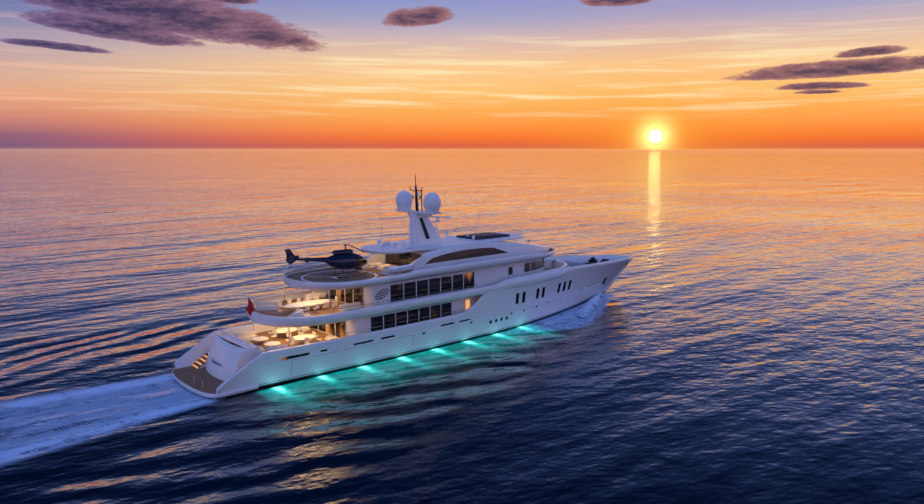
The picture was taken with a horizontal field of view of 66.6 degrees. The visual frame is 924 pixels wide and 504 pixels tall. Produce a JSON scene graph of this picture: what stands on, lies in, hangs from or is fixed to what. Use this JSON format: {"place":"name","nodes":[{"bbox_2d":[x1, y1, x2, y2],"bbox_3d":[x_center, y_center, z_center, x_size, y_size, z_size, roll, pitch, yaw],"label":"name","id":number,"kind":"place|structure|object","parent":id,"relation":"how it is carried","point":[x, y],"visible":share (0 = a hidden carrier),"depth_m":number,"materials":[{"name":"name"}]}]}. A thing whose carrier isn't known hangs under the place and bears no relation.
{"place":"outdoors","nodes":[
{"label":"outdoors","id":0,"kind":"place"},
{"bbox_2d":[231,255,412,353],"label":"deck furniture","id":1,"kind":"object","parent":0,"point":[313,299],"visible":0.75,"depth_m":76.38,"materials":[{"name":"white fabric"}]},
{"bbox_2d":[172,225,522,389],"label":"railings","id":2,"kind":"object","parent":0,"point":[346,307],"visible":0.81,"depth_m":75.59,"materials":[{"name":"silver metal"}]},
{"bbox_2d":[0,150,923,503],"bbox_3d":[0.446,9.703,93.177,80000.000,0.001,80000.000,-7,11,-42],"label":"sea water","id":3,"kind":"structure","parent":0,"point":[750,330],"depth_m":86.64,"materials":[{"name":"blue liquid"}]},
{"bbox_2d":[174,255,632,398],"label":"yacht hull","id":4,"kind":"object","parent":3,"relation":"on","point":[259,371],"visible":0.46,"depth_m":80.62,"materials":[{"name":"white metal"}]},
{"bbox_2d":[172,232,629,397],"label":"yacht superstructure","id":5,"kind":"object","parent":4,"relation":"on","point":[483,265],"visible":0.77,"depth_m":80.72,"materials":[{"name":"white metal"}]},
{"bbox_2d":[246,295,257,316],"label":"ensign flag","id":6,"kind":"object","parent":5,"relation":"attached to","point":[250,307],"visible":0.98,"depth_m":72.30,"materials":[{"name":"red fabric"}]},
{"bbox_2d":[285,241,371,277],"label":"helicopter","id":7,"kind":"object","parent":5,"relation":"on","point":[345,258],"visible":0.96,"depth_m":78.35,"materials":[{"name":"blue paint"}]},
{"bbox_2d":[377,175,530,251],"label":"yacht mast","id":8,"kind":"object","parent":5,"relation":"on","point":[423,230],"visible":0.98,"depth_m":85.40,"materials":[{"name":"white metal"}]},
{"bbox_2d":[565,293,604,324],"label":"bow wave foam","id":9,"kind":"object","parent":3,"relation":"on","point":[586,307],"visible":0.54,"depth_m":100.94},
{"bbox_2d":[0,0,923,149],"label":"sky","id":10,"kind":"structure","parent":0,"point":[75,74],"materials":[{"name":"orange"}]}
]}

